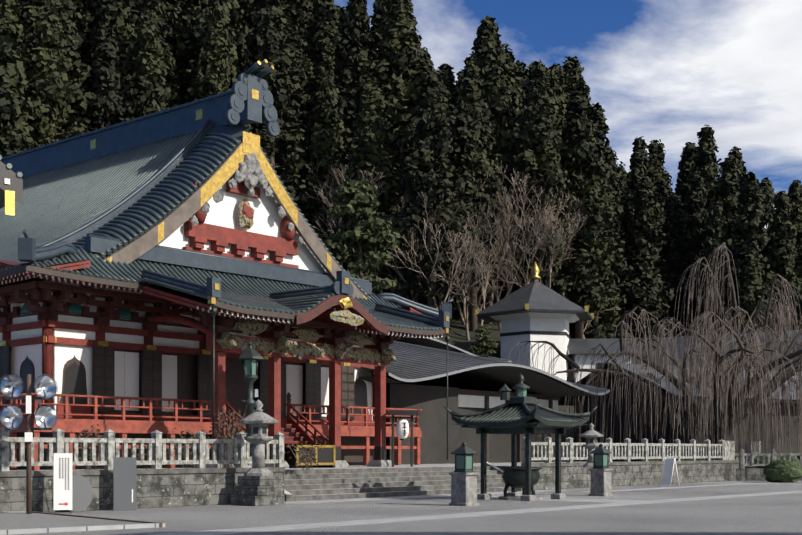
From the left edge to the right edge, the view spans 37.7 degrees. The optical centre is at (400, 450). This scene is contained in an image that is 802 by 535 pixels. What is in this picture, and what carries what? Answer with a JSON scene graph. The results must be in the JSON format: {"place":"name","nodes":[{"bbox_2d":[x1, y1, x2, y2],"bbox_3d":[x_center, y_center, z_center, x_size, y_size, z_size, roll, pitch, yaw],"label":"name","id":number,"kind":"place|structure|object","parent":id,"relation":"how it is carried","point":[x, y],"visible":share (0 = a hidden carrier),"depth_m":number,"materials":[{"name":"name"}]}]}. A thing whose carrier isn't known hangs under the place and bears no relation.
{"place":"outdoors","nodes":[
{"label":"outdoors","id":0,"kind":"place"},
{"bbox_2d":[8,481,801,534],"bbox_3d":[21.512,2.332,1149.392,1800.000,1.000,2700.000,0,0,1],"label":"ground","id":1,"kind":"structure","parent":0,"point":[779,514],"depth_m":33.04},
{"bbox_2d":[0,373,57,513],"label":"convex mirror","id":2,"kind":"object","parent":1,"relation":"on","point":[12,386],"visible":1,"depth_m":32.65,"materials":[{"name":"silver"}]},
{"bbox_2d":[54,453,71,513],"bbox_3d":[-9.774,0.958,33.973,0.520,1.754,0.536,0,0,-16],"label":"white sign","id":3,"kind":"object","parent":1,"relation":"on","point":[62,481],"visible":1,"depth_m":33.77,"materials":[{"name":"white"}]},
{"bbox_2d":[71,475,92,511],"bbox_3d":[-9.623,1.282,34.883,0.050,1.100,1.100,0,0,40],"label":"round board","id":4,"kind":"object","parent":1,"relation":"on","point":[82,492],"visible":0.6,"depth_m":34.95,"materials":[{"name":"grey"}]},
{"bbox_2d":[0,511,164,534],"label":"curb","id":5,"kind":"structure","parent":1,"relation":"on","point":[17,522],"depth_m":28.30,"materials":[{"name":"concrete"},{"name":"stone"}]},
{"bbox_2d":[113,457,135,510],"bbox_3d":[-8.401,1.022,35.748,0.680,1.620,0.085,0,0,-19],"label":"grey sign","id":6,"kind":"object","parent":1,"relation":"on","point":[124,483],"visible":1,"depth_m":35.71,"materials":[{"name":"grey"}]},
{"bbox_2d":[231,399,284,505],"bbox_3d":[-4.790,0.056,39.404,1.333,3.534,1.394,0,0,40],"label":"stone lantern","id":7,"kind":"object","parent":1,"relation":"on","point":[259,483],"visible":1,"depth_m":39.09,"materials":[{"name":"stone"}]},
{"bbox_2d":[0,460,750,512],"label":"platform","id":8,"kind":"structure","parent":1,"relation":"on","point":[168,487],"depth_m":44.91,"materials":[{"name":"stone"}]},
{"bbox_2d":[71,407,322,469],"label":"red shrubs","id":9,"kind":"object","parent":8,"relation":"on","point":[233,435],"visible":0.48,"depth_m":42.61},
{"bbox_2d":[0,390,421,470],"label":"veranda","id":10,"kind":"object","parent":8,"relation":"on","point":[357,445],"visible":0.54,"depth_m":47.21,"materials":[{"name":"wood"}]},
{"bbox_2d":[0,277,400,425],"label":"walls","id":11,"kind":"structure","parent":10,"relation":"on","point":[73,338],"depth_m":47.26,"materials":[{"name":"white"}]},
{"bbox_2d":[0,155,22,215],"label":"roof ornament","id":12,"kind":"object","parent":11,"relation":"on","point":[11,187],"depth_m":33.88,"materials":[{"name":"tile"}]},
{"bbox_2d":[67,59,366,298],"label":"gable","id":13,"kind":"structure","parent":11,"relation":"on","point":[239,204],"depth_m":50.94,"materials":[{"name":"paint"}]},
{"bbox_2d":[0,259,446,334],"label":"eaves","id":14,"kind":"object","parent":11,"relation":"on","point":[25,272],"visible":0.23,"depth_m":43.30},
{"bbox_2d":[0,90,453,330],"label":"roof","id":15,"kind":"structure","parent":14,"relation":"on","point":[96,197],"depth_m":51.44,"materials":[{"name":"tile"}]},
{"bbox_2d":[235,341,262,467],"bbox_3d":[-5.729,-1.718,44.508,0.953,4.900,1.100,0,0,40],"label":"pole lantern","id":16,"kind":"object","parent":8,"relation":"on","point":[249,356],"visible":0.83,"depth_m":44.36,"materials":[{"name":"green metal"}]},
{"bbox_2d":[144,286,449,467],"bbox_3d":[-4.758,-2.799,49.575,6.756,7.060,13.960,0,0,40],"label":"porch","id":17,"kind":"object","parent":8,"relation":"on","point":[345,315],"visible":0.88,"depth_m":48.34,"materials":[{"name":"wood"}]},
{"bbox_2d":[0,427,723,470],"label":"fences","id":18,"kind":"object","parent":8,"relation":"on","point":[644,450],"visible":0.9,"depth_m":39.08,"materials":[{"name":"stone"}]},
{"bbox_2d":[384,410,420,466],"bbox_3d":[0.063,-0.528,52.312,1.500,2.520,0.900,0,0,-21],"label":"paper lantern","id":19,"kind":"object","parent":8,"relation":"on","point":[402,428],"visible":0.92,"depth_m":52.14,"materials":[{"name":"white"}]},
{"bbox_2d":[360,337,609,463],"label":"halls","id":20,"kind":"object","parent":8,"relation":"on","point":[416,374],"visible":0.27,"depth_m":66.35,"materials":[{"name":"grey"}]},
{"bbox_2d":[579,423,603,466],"bbox_3d":[8.340,-0.236,51.440,0.913,1.934,1.054,0,0,40],"label":"stone lantern","id":21,"kind":"object","parent":8,"relation":"on","point":[591,434],"visible":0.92,"depth_m":51.25,"materials":[{"name":"stone"}]},
{"bbox_2d":[449,442,478,505],"bbox_3d":[2.097,0.771,39.059,0.720,2.120,0.720,0,0,40],"label":"lantern","id":22,"kind":"object","parent":1,"relation":"on","point":[463,483],"visible":1,"depth_m":38.87,"materials":[{"name":"stone"}]},
{"bbox_2d":[475,262,639,381],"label":"tower","id":23,"kind":"structure","parent":1,"relation":"on","point":[535,309],"depth_m":93.23,"materials":[{"name":"white"}]},
{"bbox_2d":[589,444,612,495],"bbox_3d":[8.060,0.771,47.344,0.720,2.120,0.720,0,0,40],"label":"stone lantern","id":24,"kind":"object","parent":1,"relation":"on","point":[600,482],"visible":1,"depth_m":47.16,"materials":[{"name":"stone"}]},
{"bbox_2d":[506,242,801,464],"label":"cherry","id":25,"kind":"object","parent":1,"relation":"on","point":[730,417],"visible":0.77,"depth_m":72.17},
{"bbox_2d":[661,458,679,486],"bbox_3d":[13.707,1.107,59.838,0.744,1.462,0.648,0,0,-37],"label":"sandwich board sign","id":26,"kind":"object","parent":1,"relation":"on","point":[668,468],"visible":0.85,"depth_m":59.71,"materials":[{"name":"white"}]},
{"bbox_2d":[558,330,801,460],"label":"buildings","id":27,"kind":"structure","parent":1,"relation":"on","point":[572,401],"depth_m":80.61,"materials":[{"name":"white"}]},
{"bbox_2d":[641,452,801,482],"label":"shrubs","id":28,"kind":"object","parent":1,"relation":"on","point":[782,470],"visible":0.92,"depth_m":66.58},
{"bbox_2d":[718,441,760,480],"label":"gate posts","id":29,"kind":"object","parent":1,"relation":"on","point":[729,446],"visible":0.1,"depth_m":70.37,"materials":[{"name":"stone"}]},
{"bbox_2d":[710,449,801,480],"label":"fence","id":30,"kind":"object","parent":1,"relation":"on","point":[743,473],"visible":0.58,"depth_m":70.97,"materials":[{"name":"stone"}]},
{"bbox_2d":[299,205,585,460],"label":"hill","id":31,"kind":"structure","parent":0,"point":[456,334],"depth_m":104.34,"materials":[{"name":"plant"}]},
{"bbox_2d":[0,0,33,122],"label":"cedar","id":32,"kind":"object","parent":31,"relation":"on","point":[10,26],"visible":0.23,"depth_m":90.24,"materials":[{"name":"green plant"}]},
{"bbox_2d":[5,129,31,276],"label":"cedar","id":33,"kind":"object","parent":31,"relation":"on","point":[18,140],"depth_m":84.06,"materials":[{"name":"green plant"}]},
{"bbox_2d":[0,35,38,156],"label":"cedar","id":34,"kind":"object","parent":31,"relation":"on","point":[14,82],"visible":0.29,"depth_m":86.17,"materials":[{"name":"green plant"}]},
{"bbox_2d":[22,0,63,126],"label":"cedar","id":35,"kind":"object","parent":31,"relation":"on","point":[32,14],"visible":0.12,"depth_m":97.56,"materials":[{"name":"green plant"}]},
{"bbox_2d":[24,0,88,146],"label":"cedar","id":36,"kind":"object","parent":31,"relation":"on","point":[52,94],"visible":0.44,"depth_m":90.07,"materials":[{"name":"green plant"}]},
{"bbox_2d":[29,0,94,141],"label":"cedar","id":37,"kind":"object","parent":31,"relation":"on","point":[79,70],"visible":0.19,"depth_m":92.73,"materials":[{"name":"green plant"}]},
{"bbox_2d":[75,0,93,59],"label":"cedar","id":38,"kind":"object","parent":31,"relation":"on","point":[80,7],"visible":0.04,"depth_m":105.31,"materials":[{"name":"green plant"}]},
{"bbox_2d":[84,25,129,132],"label":"cedar","id":39,"kind":"object","parent":31,"relation":"on","point":[106,106],"visible":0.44,"depth_m":92.88,"materials":[{"name":"green plant"}]},
{"bbox_2d":[82,0,136,127],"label":"cedar","id":40,"kind":"object","parent":31,"relation":"on","point":[91,39],"visible":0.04,"depth_m":101.53,"materials":[{"name":"green plant"}]},
{"bbox_2d":[78,0,140,81],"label":"cedar","id":41,"kind":"object","parent":31,"relation":"on","point":[134,15],"depth_m":105.42,"materials":[{"name":"green plant"}]},
{"bbox_2d":[85,0,137,130],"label":"cedar","id":42,"kind":"object","parent":31,"relation":"on","point":[116,12],"visible":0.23,"depth_m":96.00,"materials":[{"name":"green plant"}]},
{"bbox_2d":[118,9,170,119],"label":"cedar","id":43,"kind":"object","parent":31,"relation":"on","point":[149,91],"visible":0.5,"depth_m":93.42,"materials":[{"name":"green plant"}]},
{"bbox_2d":[134,0,179,105],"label":"cedar","id":44,"kind":"object","parent":31,"relation":"on","point":[158,7],"visible":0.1,"depth_m":106.78,"materials":[{"name":"green plant"}]},
{"bbox_2d":[160,38,179,108],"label":"cedar","id":45,"kind":"object","parent":31,"relation":"on","point":[172,82],"visible":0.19,"depth_m":100.97,"materials":[{"name":"green plant"}]},
{"bbox_2d":[162,0,199,104],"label":"cedar","id":46,"kind":"object","parent":31,"relation":"on","point":[178,15],"visible":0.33,"depth_m":109.16,"materials":[{"name":"green plant"}]},
{"bbox_2d":[183,0,208,102],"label":"cedar","id":47,"kind":"object","parent":31,"relation":"on","point":[200,18],"visible":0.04,"depth_m":106.23,"materials":[{"name":"green plant"}]},
{"bbox_2d":[195,17,231,98],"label":"cedar","id":48,"kind":"object","parent":31,"relation":"on","point":[215,60],"visible":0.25,"depth_m":98.11,"materials":[{"name":"green plant"}]},
{"bbox_2d":[193,0,250,126],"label":"cedar","id":49,"kind":"object","parent":31,"relation":"on","point":[220,9],"visible":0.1,"depth_m":102.12,"materials":[{"name":"green plant"}]},
{"bbox_2d":[187,0,259,126],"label":"cedar","id":50,"kind":"object","parent":31,"relation":"on","point":[236,21],"visible":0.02,"depth_m":108.15,"materials":[{"name":"green plant"}]},
{"bbox_2d":[236,0,298,174],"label":"cedar","id":51,"kind":"object","parent":31,"relation":"on","point":[245,57],"visible":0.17,"depth_m":109.63,"materials":[{"name":"green plant"}]},
{"bbox_2d":[246,0,309,205],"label":"cedar","id":52,"kind":"object","parent":31,"relation":"on","point":[268,40],"visible":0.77,"depth_m":104.63,"materials":[{"name":"green plant"}]},
{"bbox_2d":[275,19,314,207],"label":"cedar","id":53,"kind":"object","parent":31,"relation":"on","point":[296,38],"visible":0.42,"depth_m":111.78,"materials":[{"name":"green plant"}]},
{"bbox_2d":[290,0,315,213],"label":"cedar","id":54,"kind":"object","parent":31,"relation":"on","point":[302,11],"visible":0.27,"depth_m":124.24,"materials":[{"name":"green plant"}]},
{"bbox_2d":[294,61,348,232],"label":"cedar","id":55,"kind":"object","parent":31,"relation":"on","point":[323,68],"visible":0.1,"depth_m":111.20,"materials":[{"name":"green plant"}]},
{"bbox_2d":[302,0,341,172],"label":"cedar","id":56,"kind":"object","parent":31,"relation":"on","point":[324,38],"visible":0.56,"depth_m":118.71,"materials":[{"name":"green plant"}]},
{"bbox_2d":[300,71,349,255],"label":"cedar","id":57,"kind":"object","parent":31,"relation":"on","point":[327,140],"visible":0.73,"depth_m":106.64,"materials":[{"name":"green plant"}]},
{"bbox_2d":[305,160,353,245],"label":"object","id":58,"kind":"object","parent":31,"relation":"on","point":[339,175],"visible":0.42,"depth_m":104.65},
{"bbox_2d":[312,167,383,293],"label":"bare tree","id":59,"kind":"object","parent":31,"relation":"on","point":[327,211],"visible":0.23,"depth_m":103.73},
{"bbox_2d":[313,0,395,222],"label":"cedar","id":60,"kind":"object","parent":31,"relation":"on","point":[353,69],"visible":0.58,"depth_m":110.34,"materials":[{"name":"green plant"}]},
{"bbox_2d":[322,180,403,303],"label":"tree","id":61,"kind":"object","parent":31,"relation":"on","point":[368,234],"visible":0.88,"depth_m":86.56,"materials":[{"name":"green plant"}]},
{"bbox_2d":[336,78,409,294],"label":"cedar","id":62,"kind":"object","parent":31,"relation":"on","point":[371,128],"visible":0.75,"depth_m":103.33,"materials":[{"name":"green plant"}]},
{"bbox_2d":[369,0,392,191],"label":"cedar","id":63,"kind":"object","parent":31,"relation":"on","point":[379,17],"visible":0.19,"depth_m":125.04,"materials":[{"name":"green plant"}]},
{"bbox_2d":[359,0,432,282],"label":"cedar","id":64,"kind":"object","parent":31,"relation":"on","point":[398,53],"visible":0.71,"depth_m":110.55,"materials":[{"name":"green plant"}]},
{"bbox_2d":[385,171,465,308],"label":"bare tree","id":65,"kind":"object","parent":31,"relation":"on","point":[415,265],"visible":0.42,"depth_m":98.28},
{"bbox_2d":[397,69,462,305],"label":"cedar","id":66,"kind":"object","parent":31,"relation":"on","point":[454,154],"visible":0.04,"depth_m":105.94,"materials":[{"name":"green plant"}]},
{"bbox_2d":[387,71,480,307],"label":"cedar","id":67,"kind":"object","parent":31,"relation":"on","point":[432,117],"visible":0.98,"depth_m":100.21,"materials":[{"name":"green plant"}]},
{"bbox_2d":[435,63,456,284],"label":"cedar","id":68,"kind":"object","parent":31,"relation":"on","point":[446,70],"visible":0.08,"depth_m":120.69,"materials":[{"name":"green plant"}]},
{"bbox_2d":[430,222,504,338],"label":"bare tree","id":69,"kind":"object","parent":31,"relation":"on","point":[463,238],"visible":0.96,"depth_m":96.97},
{"bbox_2d":[437,229,502,339],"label":"bare tree","id":70,"kind":"object","parent":31,"relation":"on","point":[466,317],"visible":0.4,"depth_m":99.88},
{"bbox_2d":[437,61,504,331],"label":"cedar","id":71,"kind":"object","parent":31,"relation":"on","point":[473,124],"visible":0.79,"depth_m":102.96,"materials":[{"name":"green plant"}]},
{"bbox_2d":[456,227,508,339],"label":"bare tree","id":72,"kind":"object","parent":31,"relation":"on","point":[483,295],"visible":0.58,"depth_m":100.81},
{"bbox_2d":[468,325,499,357],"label":"pine","id":73,"kind":"object","parent":31,"relation":"on","point":[484,330],"visible":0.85,"depth_m":89.62,"materials":[{"name":"green plant"}]},
{"bbox_2d":[457,16,528,308],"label":"cedar","id":74,"kind":"object","parent":31,"relation":"on","point":[488,55],"visible":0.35,"depth_m":107.30,"materials":[{"name":"green plant"}]},
{"bbox_2d":[477,186,516,295],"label":"bare tree","id":75,"kind":"object","parent":31,"relation":"on","point":[502,211],"visible":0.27,"depth_m":104.48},
{"bbox_2d":[458,203,551,330],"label":"bare tree","id":76,"kind":"object","parent":31,"relation":"on","point":[490,287],"visible":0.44,"depth_m":102.34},
{"bbox_2d":[493,71,526,303],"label":"cedar","id":77,"kind":"object","parent":31,"relation":"on","point":[509,110],"visible":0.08,"depth_m":112.26,"materials":[{"name":"green plant"}]},
{"bbox_2d":[477,210,544,308],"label":"bare tree","id":78,"kind":"object","parent":31,"relation":"on","point":[478,302],"visible":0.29,"depth_m":104.42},
{"bbox_2d":[501,43,523,291],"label":"cedar","id":79,"kind":"object","parent":31,"relation":"on","point":[510,71],"visible":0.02,"depth_m":123.03,"materials":[{"name":"green plant"}]},
{"bbox_2d":[487,166,555,323],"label":"bare tree","id":80,"kind":"object","parent":31,"relation":"on","point":[499,274],"visible":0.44,"depth_m":104.18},
{"bbox_2d":[515,60,527,289],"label":"cedar","id":81,"kind":"object","parent":31,"relation":"on","point":[523,74],"visible":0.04,"depth_m":130.18,"materials":[{"name":"green plant"}]},
{"bbox_2d":[486,203,560,287],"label":"bare tree","id":82,"kind":"object","parent":31,"relation":"on","point":[515,245],"visible":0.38,"depth_m":102.88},
{"bbox_2d":[489,186,576,288],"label":"bare tree","id":83,"kind":"object","parent":31,"relation":"on","point":[515,212],"visible":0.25,"depth_m":104.87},
{"bbox_2d":[499,60,576,292],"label":"cedar","id":84,"kind":"object","parent":31,"relation":"on","point":[533,120],"visible":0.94,"depth_m":104.88,"materials":[{"name":"green plant"}]},
{"bbox_2d":[501,207,574,284],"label":"bare tree","id":85,"kind":"object","parent":31,"relation":"on","point":[539,238],"visible":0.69,"depth_m":101.79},
{"bbox_2d":[493,192,587,287],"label":"bare tree","id":86,"kind":"object","parent":31,"relation":"on","point":[551,260],"visible":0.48,"depth_m":103.97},
{"bbox_2d":[521,87,575,282],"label":"cedar","id":87,"kind":"object","parent":31,"relation":"on","point":[564,263],"depth_m":109.69,"materials":[{"name":"green plant"}]},
{"bbox_2d":[544,67,564,288],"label":"cedar","id":88,"kind":"object","parent":31,"relation":"on","point":[558,125],"visible":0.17,"depth_m":118.92,"materials":[{"name":"green plant"}]},
{"bbox_2d":[550,63,567,293],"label":"cedar","id":89,"kind":"object","parent":31,"relation":"on","point":[560,85],"visible":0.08,"depth_m":123.04,"materials":[{"name":"green plant"}]},
{"bbox_2d":[543,56,587,336],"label":"cedar","id":90,"kind":"object","parent":31,"relation":"on","point":[572,69],"visible":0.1,"depth_m":125.51,"materials":[{"name":"green plant"}]},
{"bbox_2d":[553,140,609,338],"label":"cedar","id":91,"kind":"object","parent":31,"relation":"on","point":[564,269],"visible":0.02,"depth_m":111.15,"materials":[{"name":"green plant"}]},
{"bbox_2d":[544,78,626,338],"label":"cedar","id":92,"kind":"object","parent":31,"relation":"on","point":[578,152],"visible":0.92,"depth_m":109.51,"materials":[{"name":"green plant"}]},
{"bbox_2d":[571,180,622,338],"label":"cedar","id":93,"kind":"object","parent":31,"relation":"on","point":[605,332],"visible":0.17,"depth_m":114.26,"materials":[{"name":"green plant"}]},
{"bbox_2d":[584,102,632,338],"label":"cedar","id":94,"kind":"object","parent":31,"relation":"on","point":[599,119],"visible":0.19,"depth_m":117.54,"materials":[{"name":"green plant"}]},
{"bbox_2d":[624,136,649,203],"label":"cedar","id":95,"kind":"object","parent":31,"relation":"on","point":[639,144],"visible":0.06,"depth_m":145.28,"materials":[{"name":"green plant"}]},
{"bbox_2d":[619,152,662,286],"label":"cedar","id":96,"kind":"object","parent":31,"relation":"on","point":[638,167],"visible":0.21,"depth_m":128.02,"materials":[{"name":"green plant"}]},
{"bbox_2d":[616,176,675,337],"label":"cedar","id":97,"kind":"object","parent":31,"relation":"on","point":[645,291],"visible":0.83,"depth_m":117.21,"materials":[{"name":"green plant"}]},
{"bbox_2d":[645,161,669,214],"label":"cedar","id":98,"kind":"object","parent":31,"relation":"on","point":[657,176],"visible":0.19,"depth_m":137.06,"materials":[{"name":"green plant"}]},
{"bbox_2d":[648,139,672,196],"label":"cedar","id":99,"kind":"object","parent":31,"relation":"on","point":[656,153],"visible":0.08,"depth_m":150.87,"materials":[{"name":"green plant"}]},
{"bbox_2d":[655,193,701,332],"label":"cedar","id":100,"kind":"object","parent":31,"relation":"on","point":[674,211],"visible":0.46,"depth_m":124.77,"materials":[{"name":"green plant"}]},
{"bbox_2d":[674,145,696,321],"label":"cedar","id":101,"kind":"object","parent":31,"relation":"on","point":[682,188],"visible":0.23,"depth_m":136.09,"materials":[{"name":"green plant"}]},
{"bbox_2d":[670,174,715,336],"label":"cedar","id":102,"kind":"object","parent":31,"relation":"on","point":[694,221],"visible":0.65,"depth_m":122.55,"materials":[{"name":"green plant"}]},
{"bbox_2d":[679,125,722,333],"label":"cedar","id":103,"kind":"object","parent":31,"relation":"on","point":[707,168],"visible":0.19,"depth_m":131.72,"materials":[{"name":"green plant"}]},
{"bbox_2d":[694,203,735,335],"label":"cedar","id":104,"kind":"object","parent":31,"relation":"on","point":[714,229],"visible":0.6,"depth_m":118.34,"materials":[{"name":"green plant"}]},
{"bbox_2d":[700,155,742,318],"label":"cedar","id":105,"kind":"object","parent":31,"relation":"on","point":[728,185],"visible":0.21,"depth_m":123.41,"materials":[{"name":"green plant"}]},
{"bbox_2d":[716,171,783,333],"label":"cedar","id":106,"kind":"object","parent":31,"relation":"on","point":[750,235],"visible":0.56,"depth_m":117.44,"materials":[{"name":"green plant"}]},
{"bbox_2d":[727,254,772,333],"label":"cedar","id":107,"kind":"object","parent":31,"relation":"on","point":[751,288],"visible":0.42,"depth_m":112.08,"materials":[{"name":"green plant"}]},
{"bbox_2d":[759,177,794,327],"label":"cedar","id":108,"kind":"object","parent":31,"relation":"on","point":[768,193],"visible":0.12,"depth_m":129.94,"materials":[{"name":"green plant"}]},
{"bbox_2d":[761,190,801,330],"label":"cedar","id":109,"kind":"object","parent":31,"relation":"on","point":[781,253],"visible":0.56,"depth_m":122.89,"materials":[{"name":"green plant"}]},
{"bbox_2d":[787,180,801,329],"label":"cedar","id":110,"kind":"object","parent":31,"relation":"on","point":[795,197],"visible":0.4,"depth_m":130.34,"materials":[{"name":"green plant"}]},
{"bbox_2d":[147,481,801,534],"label":"paving","id":111,"kind":"structure","parent":0,"point":[609,502],"depth_m":38.26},
{"bbox_2d":[444,374,596,500],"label":"pavilion","id":112,"kind":"structure","parent":111,"relation":"on","point":[521,412],"depth_m":43.58,"materials":[{"name":"green metal"}]},
{"bbox_2d":[334,0,801,228],"label":"sky","id":113,"kind":"structure","parent":0,"point":[665,70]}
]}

